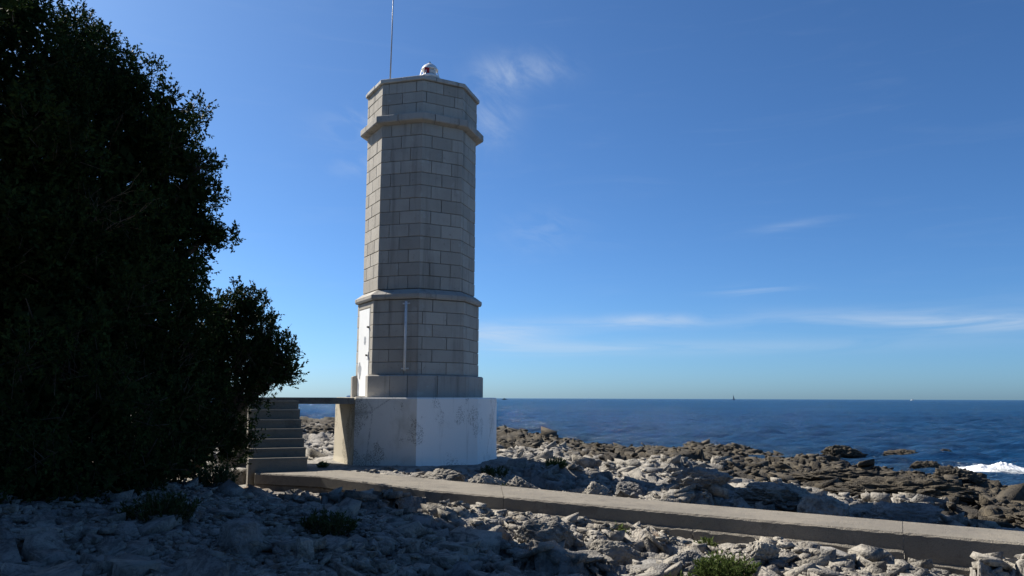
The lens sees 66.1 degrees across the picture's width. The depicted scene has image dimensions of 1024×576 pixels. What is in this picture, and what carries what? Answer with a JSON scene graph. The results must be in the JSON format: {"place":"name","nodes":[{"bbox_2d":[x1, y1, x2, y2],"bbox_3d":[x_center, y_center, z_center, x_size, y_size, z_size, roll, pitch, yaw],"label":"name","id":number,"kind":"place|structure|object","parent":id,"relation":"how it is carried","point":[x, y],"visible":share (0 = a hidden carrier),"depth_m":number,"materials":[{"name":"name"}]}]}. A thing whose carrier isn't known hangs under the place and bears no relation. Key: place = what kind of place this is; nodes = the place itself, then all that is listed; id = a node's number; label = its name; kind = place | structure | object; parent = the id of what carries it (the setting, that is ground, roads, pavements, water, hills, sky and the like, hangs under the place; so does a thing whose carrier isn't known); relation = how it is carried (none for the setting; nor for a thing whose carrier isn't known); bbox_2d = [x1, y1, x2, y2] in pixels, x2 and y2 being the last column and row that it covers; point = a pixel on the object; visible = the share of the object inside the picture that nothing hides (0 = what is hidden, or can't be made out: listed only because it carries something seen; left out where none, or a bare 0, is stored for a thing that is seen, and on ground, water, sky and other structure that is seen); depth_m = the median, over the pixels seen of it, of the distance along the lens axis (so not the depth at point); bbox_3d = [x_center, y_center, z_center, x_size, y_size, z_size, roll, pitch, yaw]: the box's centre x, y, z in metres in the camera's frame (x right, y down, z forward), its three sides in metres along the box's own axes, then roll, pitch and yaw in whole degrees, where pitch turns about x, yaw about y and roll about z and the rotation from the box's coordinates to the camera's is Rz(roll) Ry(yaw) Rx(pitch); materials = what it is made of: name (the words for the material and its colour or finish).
{"place":"outdoors","nodes":[
{"label":"outdoors","id":0,"kind":"place"},
{"bbox_2d":[0,416,1023,575],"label":"rocky shore","id":1,"kind":"structure","parent":0,"point":[541,562],"depth_m":13.62,"materials":[{"name":"stone"}]},
{"bbox_2d":[9,528,22,532],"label":"loose rock","id":2,"kind":"object","parent":1,"relation":"on","point":[17,530],"visible":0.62,"depth_m":7.48,"materials":[{"name":"stone"}]},
{"bbox_2d":[0,0,33,122],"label":"evergreen tree","id":3,"kind":"object","parent":1,"relation":"on","point":[9,4],"visible":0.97,"depth_m":10.87,"materials":[{"name":"green plant"}]},
{"bbox_2d":[76,502,89,506],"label":"loose rock","id":4,"kind":"object","parent":1,"relation":"on","point":[80,504],"visible":0.69,"depth_m":9.11,"materials":[{"name":"stone"}]},
{"bbox_2d":[0,0,174,431],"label":"evergreen tree","id":5,"kind":"object","parent":1,"relation":"on","point":[11,199],"visible":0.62,"depth_m":11.36,"materials":[{"name":"green plant"}]},
{"bbox_2d":[72,172,159,237],"bbox_3d":[-6.149,-1.242,11.842,1.647,1.121,0.602,-1,-8,11],"label":"dry branch","id":6,"kind":"object","parent":5,"relation":"attached to","point":[95,219],"visible":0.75,"depth_m":11.89,"materials":[{"name":"brown wood"}]},
{"bbox_2d":[0,308,241,504],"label":"evergreen shrub","id":7,"kind":"object","parent":1,"relation":"on","point":[160,448],"visible":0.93,"depth_m":10.28,"materials":[{"name":"green plant"}]},
{"bbox_2d":[0,0,245,452],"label":"evergreen tree","id":8,"kind":"object","parent":1,"relation":"on","point":[175,218],"visible":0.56,"depth_m":12.95,"materials":[{"name":"green plant"}]},
{"bbox_2d":[114,488,202,523],"bbox_3d":[-3.861,2.405,8.653,0.842,0.386,0.816,-4,-9,29],"label":"green shrub","id":9,"kind":"object","parent":1,"relation":"on","point":[155,506],"visible":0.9,"depth_m":8.54,"materials":[{"name":"green plant"}]},
{"bbox_2d":[209,528,219,536],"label":"loose rock","id":10,"kind":"object","parent":1,"relation":"on","point":[214,532],"visible":0.45,"depth_m":8.22,"materials":[{"name":"stone"}]},
{"bbox_2d":[196,460,241,486],"bbox_3d":[-4.595,2.923,12.312,0.749,0.475,0.704,0,-8,0],"label":"green shrub","id":11,"kind":"object","parent":1,"relation":"on","point":[222,475],"visible":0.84,"depth_m":12.27,"materials":[{"name":"green plant"}]},
{"bbox_2d":[218,517,262,554],"bbox_3d":[-2.668,2.491,7.790,0.372,0.436,0.470,6,-10,-35],"label":"boulder","id":12,"kind":"object","parent":1,"relation":"on","point":[237,535],"visible":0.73,"depth_m":7.66,"materials":[{"name":"grey stone"}]},
{"bbox_2d":[177,275,309,479],"bbox_3d":[-5.287,1.648,14.263,2.570,3.897,2.338,-4,-9,25],"label":"evergreen tree","id":13,"kind":"object","parent":1,"relation":"on","point":[262,364],"visible":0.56,"depth_m":14.27,"materials":[{"name":"green plant"}]},
{"bbox_2d":[246,400,307,486],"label":"stairs","id":14,"kind":"structure","parent":1,"relation":"on","point":[281,447],"depth_m":15.67,"materials":[{"name":"concrete"}]},
{"bbox_2d":[222,397,354,468],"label":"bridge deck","id":15,"kind":"structure","parent":1,"relation":"on","point":[316,400],"depth_m":16.86,"materials":[{"name":"concrete"}]},
{"bbox_2d":[289,558,318,571],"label":"limestone rock","id":16,"kind":"object","parent":1,"relation":"on","point":[304,565],"visible":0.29,"depth_m":7.38,"materials":[{"name":"grey stone"}]},
{"bbox_2d":[296,538,313,560],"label":"boulder","id":17,"kind":"object","parent":1,"relation":"on","point":[304,548],"visible":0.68,"depth_m":7.62,"materials":[{"name":"stone"}]},
{"bbox_2d":[306,501,320,506],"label":"loose rock","id":18,"kind":"object","parent":1,"relation":"on","point":[314,504],"visible":0.24,"depth_m":10.86,"materials":[{"name":"stone"}]},
{"bbox_2d":[316,460,330,467],"bbox_3d":[-3.939,3.693,16.402,0.278,0.215,0.341,-3,-8,20],"label":"green shrub","id":19,"kind":"object","parent":1,"relation":"on","point":[322,464],"visible":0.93,"depth_m":16.35,"materials":[{"name":"green plant"}]},
{"bbox_2d":[295,507,360,536],"bbox_3d":[-2.087,2.700,9.051,0.698,0.350,0.668,-5,-9,31],"label":"green shrub","id":20,"kind":"object","parent":1,"relation":"on","point":[313,524],"visible":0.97,"depth_m":8.95,"materials":[{"name":"green plant"}]},
{"bbox_2d":[320,535,351,556],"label":"limestone rock","id":21,"kind":"object","parent":1,"relation":"on","point":[335,543],"visible":0.52,"depth_m":8.00,"materials":[{"name":"grey stone"}]},
{"bbox_2d":[333,552,353,563],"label":"limestone rock","id":22,"kind":"object","parent":1,"relation":"on","point":[348,559],"visible":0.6,"depth_m":7.73,"materials":[{"name":"grey stone"}]},
{"bbox_2d":[371,536,395,555],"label":"limestone rock","id":23,"kind":"object","parent":1,"relation":"on","point":[386,545],"visible":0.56,"depth_m":8.32,"materials":[{"name":"grey stone"}]},
{"bbox_2d":[333,62,496,465],"bbox_3d":[-2.199,-0.380,18.732,3.494,9.635,3.493,-2,-8,16],"label":"lighthouse","id":24,"kind":"object","parent":1,"relation":"on","point":[418,303],"visible":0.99,"depth_m":17.67,"materials":[{"name":"stone"}]},
{"bbox_2d":[357,308,369,395],"bbox_3d":[-3.368,1.466,17.864,0.115,1.960,0.715,5,-9,-29],"label":"door","id":25,"kind":"structure","parent":24,"relation":"in","point":[364,315],"depth_m":17.86,"materials":[{"name":"white paint"}]},
{"bbox_2d":[389,0,393,78],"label":"whip antenna","id":26,"kind":"object","parent":24,"relation":"on","point":[391,42],"visible":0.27,"depth_m":19.25,"materials":[{"name":"metal"}]},
{"bbox_2d":[407,515,430,527],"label":"limestone rock","id":27,"kind":"object","parent":1,"relation":"on","point":[425,521],"visible":0.45,"depth_m":10.07,"materials":[{"name":"grey stone"}]},
{"bbox_2d":[429,521,440,530],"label":"limestone rock","id":28,"kind":"object","parent":1,"relation":"on","point":[433,525],"visible":0.08,"depth_m":10.03,"materials":[{"name":"grey stone"}]},
{"bbox_2d":[418,468,466,481],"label":"boulder","id":29,"kind":"object","parent":1,"relation":"on","point":[443,474],"visible":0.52,"depth_m":14.79,"materials":[{"name":"stone"}]},
{"bbox_2d":[432,540,476,555],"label":"limestone rock","id":30,"kind":"object","parent":1,"relation":"on","point":[470,551],"visible":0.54,"depth_m":8.67,"materials":[{"name":"grey stone"}]},
{"bbox_2d":[445,561,473,575],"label":"limestone rock","id":31,"kind":"object","parent":1,"relation":"on","point":[460,568],"visible":0.33,"depth_m":8.08,"materials":[{"name":"grey stone"}]},
{"bbox_2d":[479,547,488,553],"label":"limestone rock","id":32,"kind":"object","parent":1,"relation":"on","point":[484,550],"visible":0.22,"depth_m":8.97,"materials":[{"name":"grey stone"}]},
{"bbox_2d":[468,473,504,484],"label":"boulder","id":33,"kind":"object","parent":1,"relation":"on","point":[483,478],"visible":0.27,"depth_m":14.36,"materials":[{"name":"stone"}]},
{"bbox_2d":[485,571,495,575],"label":"limestone rock","id":34,"kind":"object","parent":1,"relation":"on","point":[492,573],"visible":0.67,"depth_m":7.70,"materials":[{"name":"grey stone"}]},
{"bbox_2d":[484,519,498,524],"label":"limestone rock","id":35,"kind":"object","parent":1,"relation":"on","point":[493,521],"visible":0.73,"depth_m":10.39,"materials":[{"name":"grey stone"}]},
{"bbox_2d":[480,464,509,478],"bbox_3d":[-0.395,3.725,15.919,0.577,0.298,0.613,-4,-9,29],"label":"green shrub","id":36,"kind":"object","parent":1,"relation":"on","point":[489,470],"visible":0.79,"depth_m":15.94,"materials":[{"name":"green plant"}]},
{"bbox_2d":[485,525,506,539],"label":"limestone rock","id":37,"kind":"object","parent":1,"relation":"on","point":[497,528],"visible":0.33,"depth_m":10.24,"materials":[{"name":"grey stone"}]},
{"bbox_2d":[0,461,1023,575],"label":"landward rubble","id":38,"kind":"object","parent":1,"relation":"on","point":[44,544],"visible":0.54,"depth_m":8.29,"materials":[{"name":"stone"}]},
{"bbox_2d":[506,476,538,488],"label":"boulder","id":39,"kind":"object","parent":1,"relation":"on","point":[516,481],"visible":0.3,"depth_m":13.79,"materials":[{"name":"stone"}]},
{"bbox_2d":[520,477,530,481],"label":"limestone rock","id":40,"kind":"object","parent":1,"relation":"on","point":[526,479],"visible":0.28,"depth_m":16.36,"materials":[{"name":"grey stone"}]},
{"bbox_2d":[512,516,576,548],"bbox_3d":[0.390,3.091,9.877,0.869,0.483,0.469,-4,-9,28],"label":"boulder","id":41,"kind":"object","parent":1,"relation":"on","point":[556,528],"visible":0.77,"depth_m":9.71,"materials":[{"name":"stone"}]},
{"bbox_2d":[531,539,564,549],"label":"limestone rock","id":42,"kind":"object","parent":1,"relation":"on","point":[562,543],"visible":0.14,"depth_m":9.60,"materials":[{"name":"grey stone"}]},
{"bbox_2d":[545,456,567,469],"bbox_3d":[0.965,3.815,17.251,0.548,0.304,0.575,0,-8,0],"label":"green shrub","id":43,"kind":"object","parent":1,"relation":"on","point":[563,464],"visible":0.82,"depth_m":17.14,"materials":[{"name":"green plant"}]},
{"bbox_2d":[554,573,580,575],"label":"limestone rock","id":44,"kind":"object","parent":1,"relation":"on","point":[569,575],"visible":1,"depth_m":8.03,"materials":[{"name":"grey stone"}]},
{"bbox_2d":[134,425,1005,543],"bbox_3d":[-9.944,6.183,31.998,14.384,1.346,58.475,5,-9,-32],"label":"seaward rubble","id":45,"kind":"object","parent":1,"relation":"on","point":[686,494],"visible":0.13,"depth_m":15.89,"materials":[{"name":"stone"}]},
{"bbox_2d":[575,550,604,563],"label":"limestone rock","id":46,"kind":"object","parent":1,"relation":"on","point":[594,556],"visible":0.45,"depth_m":8.64,"materials":[{"name":"grey stone"}]},
{"bbox_2d":[582,481,612,495],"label":"boulder","id":47,"kind":"object","parent":1,"relation":"on","point":[594,488],"visible":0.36,"depth_m":12.94,"materials":[{"name":"stone"}]},
{"bbox_2d":[591,471,612,479],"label":"limestone rock","id":48,"kind":"object","parent":1,"relation":"on","point":[608,475],"visible":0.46,"depth_m":16.72,"materials":[{"name":"grey stone"}]},
{"bbox_2d":[589,539,645,564],"bbox_3d":[1.248,3.231,9.449,0.763,0.425,0.449,-5,-10,34],"label":"boulder","id":49,"kind":"object","parent":1,"relation":"on","point":[621,553],"visible":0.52,"depth_m":9.33,"materials":[{"name":"stone"}]},
{"bbox_2d":[607,522,629,533],"bbox_3d":[1.435,3.261,10.498,0.384,0.290,0.377,-2,-8,18],"label":"shrub","id":50,"kind":"object","parent":1,"relation":"on","point":[620,527],"depth_m":10.54,"materials":[{"name":"green plant"}]},
{"bbox_2d":[615,481,646,498],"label":"boulder","id":51,"kind":"object","parent":1,"relation":"on","point":[629,489],"visible":0.5,"depth_m":13.05,"materials":[{"name":"grey stone"}]},
{"bbox_2d":[624,459,641,466],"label":"limestone rock","id":52,"kind":"object","parent":1,"relation":"on","point":[633,462],"visible":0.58,"depth_m":19.26,"materials":[{"name":"white stone"}]},
{"bbox_2d":[254,468,1023,575],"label":"path","id":53,"kind":"structure","parent":1,"relation":"on","point":[951,548],"depth_m":10.41,"materials":[{"name":"concrete"}]},
{"bbox_2d":[641,552,647,558],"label":"limestone rock","id":54,"kind":"object","parent":1,"relation":"on","point":[644,555],"visible":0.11,"depth_m":9.62,"materials":[{"name":"grey stone"}]},
{"bbox_2d":[642,552,658,557],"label":"limestone rock","id":55,"kind":"object","parent":1,"relation":"on","point":[652,554],"visible":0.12,"depth_m":9.64,"materials":[{"name":"grey stone"}]},
{"bbox_2d":[630,558,671,570],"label":"limestone rock","id":56,"kind":"object","parent":1,"relation":"on","point":[647,564],"visible":0.5,"depth_m":8.88,"materials":[{"name":"grey stone"}]},
{"bbox_2d":[641,467,663,472],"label":"limestone rock","id":57,"kind":"object","parent":1,"relation":"on","point":[652,470],"visible":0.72,"depth_m":18.09,"materials":[{"name":"grey stone"}]},
{"bbox_2d":[647,566,664,574],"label":"limestone rock","id":58,"kind":"object","parent":1,"relation":"on","point":[651,568],"visible":0.3,"depth_m":8.64,"materials":[{"name":"grey stone"}]},
{"bbox_2d":[646,498,672,501],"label":"limestone rock","id":59,"kind":"object","parent":1,"relation":"on","point":[667,500],"visible":0.24,"depth_m":12.27,"materials":[{"name":"grey stone"}]},
{"bbox_2d":[301,421,1023,528],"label":"tide rubble","id":60,"kind":"object","parent":1,"relation":"on","point":[1013,493],"visible":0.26,"depth_m":21.77,"materials":[{"name":"grey stone"}]},
{"bbox_2d":[655,553,670,558],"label":"boulder","id":61,"kind":"object","parent":1,"relation":"on","point":[662,556],"visible":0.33,"depth_m":9.50,"materials":[{"name":"stone"}]},
{"bbox_2d":[664,570,692,575],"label":"green shrub","id":62,"kind":"object","parent":1,"relation":"on","point":[689,574],"visible":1,"depth_m":7.93,"materials":[{"name":"green plant"}]},
{"bbox_2d":[669,549,701,567],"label":"boulder","id":63,"kind":"object","parent":1,"relation":"on","point":[685,558],"visible":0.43,"depth_m":8.76,"materials":[{"name":"grey stone"}]},
{"bbox_2d":[676,467,733,489],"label":"boulder","id":64,"kind":"object","parent":1,"relation":"on","point":[702,478],"visible":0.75,"depth_m":12.67,"materials":[{"name":"grey stone"}]},
{"bbox_2d":[693,536,717,546],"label":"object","id":65,"kind":"object","parent":1,"relation":"on","point":[710,542],"depth_m":9.91,"materials":[{"name":"green plant"}]},
{"bbox_2d":[691,548,761,575],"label":"green shrub","id":66,"kind":"object","parent":1,"relation":"on","point":[720,565],"visible":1,"depth_m":7.96,"materials":[{"name":"green plant"}]},
{"bbox_2d":[741,541,779,565],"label":"boulder","id":67,"kind":"object","parent":1,"relation":"on","point":[763,551],"visible":0.73,"depth_m":8.52,"materials":[{"name":"stone"}]},
{"bbox_2d":[757,566,779,575],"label":"limestone rock","id":68,"kind":"object","parent":1,"relation":"on","point":[764,571],"visible":1,"depth_m":7.82,"materials":[{"name":"grey stone"}]},
{"bbox_2d":[763,564,780,574],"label":"limestone rock","id":69,"kind":"object","parent":1,"relation":"on","point":[774,568],"visible":0.38,"depth_m":8.31,"materials":[{"name":"grey stone"}]},
{"bbox_2d":[733,482,814,512],"bbox_3d":[4.549,3.566,13.337,1.427,0.538,1.275,0,-8,0],"label":"boulder","id":70,"kind":"object","parent":1,"relation":"on","point":[785,497],"visible":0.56,"depth_m":13.07,"materials":[{"name":"stone"}]},
{"bbox_2d":[810,491,827,494],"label":"limestone rock","id":71,"kind":"object","parent":1,"relation":"on","point":[822,492],"visible":0.19,"depth_m":14.74,"materials":[{"name":"grey stone"}]},
{"bbox_2d":[797,493,849,516],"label":"boulder","id":72,"kind":"object","parent":1,"relation":"on","point":[824,504],"visible":0.52,"depth_m":12.03,"materials":[{"name":"stone"}]},
{"bbox_2d":[807,565,843,575],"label":"limestone rock","id":73,"kind":"object","parent":1,"relation":"on","point":[820,570],"visible":0.75,"depth_m":7.92,"materials":[{"name":"grey stone"}]},
{"bbox_2d":[820,546,855,566],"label":"limestone rock","id":74,"kind":"object","parent":1,"relation":"on","point":[823,549],"visible":0.28,"depth_m":8.53,"materials":[{"name":"grey stone"}]},
{"bbox_2d":[790,468,898,482],"bbox_3d":[7.938,4.704,19.117,2.790,0.678,1.564,0,-8,0],"label":"boulder","id":75,"kind":"object","parent":1,"relation":"on","point":[827,474],"visible":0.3,"depth_m":18.80,"materials":[{"name":"grey stone"}]},
{"bbox_2d":[822,476,982,503],"bbox_3d":[7.385,3.879,14.970,2.710,0.593,1.270,-4,-9,30],"label":"boulder","id":76,"kind":"object","parent":1,"relation":"on","point":[935,488],"visible":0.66,"depth_m":14.62,"materials":[{"name":"grey stone"}]},
{"bbox_2d":[862,501,944,523],"bbox_3d":[5.990,3.589,12.127,1.203,0.556,0.640,-3,-8,19],"label":"boulder","id":77,"kind":"object","parent":1,"relation":"on","point":[919,512],"visible":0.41,"depth_m":11.97,"materials":[{"name":"grey stone"}]},
{"bbox_2d":[910,494,946,505],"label":"limestone rock","id":78,"kind":"object","parent":1,"relation":"on","point":[917,498],"visible":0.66,"depth_m":13.70,"materials":[{"name":"grey stone"}]},
{"bbox_2d":[977,473,986,478],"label":"limestone rock","id":79,"kind":"object","parent":1,"relation":"on","point":[983,475],"visible":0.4,"depth_m":21.36,"materials":[{"name":"grey stone"}]},
{"bbox_2d":[986,480,1003,487],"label":"limestone rock","id":80,"kind":"object","parent":1,"relation":"on","point":[995,483],"visible":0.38,"depth_m":20.81,"materials":[{"name":"grey stone"}]},
{"bbox_2d":[998,527,1014,530],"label":"limestone rock","id":81,"kind":"object","parent":1,"relation":"on","point":[1001,528],"visible":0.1,"depth_m":11.79,"materials":[{"name":"grey stone"}]},
{"bbox_2d":[1011,511,1023,523],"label":"boulder","id":82,"kind":"object","parent":1,"relation":"on","point":[1019,516],"visible":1,"depth_m":12.47,"materials":[{"name":"grey stone"}]},
{"bbox_2d":[0,0,1023,399],"label":"sky","id":83,"kind":"structure","parent":0,"point":[675,199],"materials":[{"name":"blue"}]},
{"bbox_2d":[298,398,1023,485],"bbox_3d":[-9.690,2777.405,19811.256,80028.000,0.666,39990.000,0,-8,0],"label":"sea","id":84,"kind":"structure","parent":0,"point":[975,432],"depth_m":68.88,"materials":[{"name":"liquid"}]},
{"bbox_2d":[819,445,868,457],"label":"sea rock","id":85,"kind":"object","parent":84,"relation":"in","point":[844,451],"visible":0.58,"depth_m":31.42,"materials":[{"name":"grey stone"}]},
{"bbox_2d":[883,449,916,455],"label":"sea rock","id":86,"kind":"object","parent":84,"relation":"on","point":[897,452],"visible":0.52,"depth_m":32.75,"materials":[{"name":"grey stone"}]},
{"bbox_2d":[909,460,942,468],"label":"sea rock","id":87,"kind":"object","parent":84,"relation":"in","point":[923,464],"visible":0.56,"depth_m":26.29,"materials":[{"name":"grey stone"}]},
{"bbox_2d":[931,465,990,483],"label":"sea rock","id":88,"kind":"object","parent":84,"relation":"in","point":[967,476],"visible":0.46,"depth_m":20.64,"materials":[{"name":"grey stone"}]},
{"bbox_2d":[960,461,1023,471],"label":"sea foam","id":89,"kind":"object","parent":84,"relation":"on","point":[982,468],"visible":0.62,"depth_m":26.21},
{"bbox_2d":[1000,484,1018,489],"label":"sea rock","id":90,"kind":"object","parent":84,"relation":"in","point":[1009,486],"visible":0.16,"depth_m":20.01,"materials":[{"name":"grey stone"}]}
]}

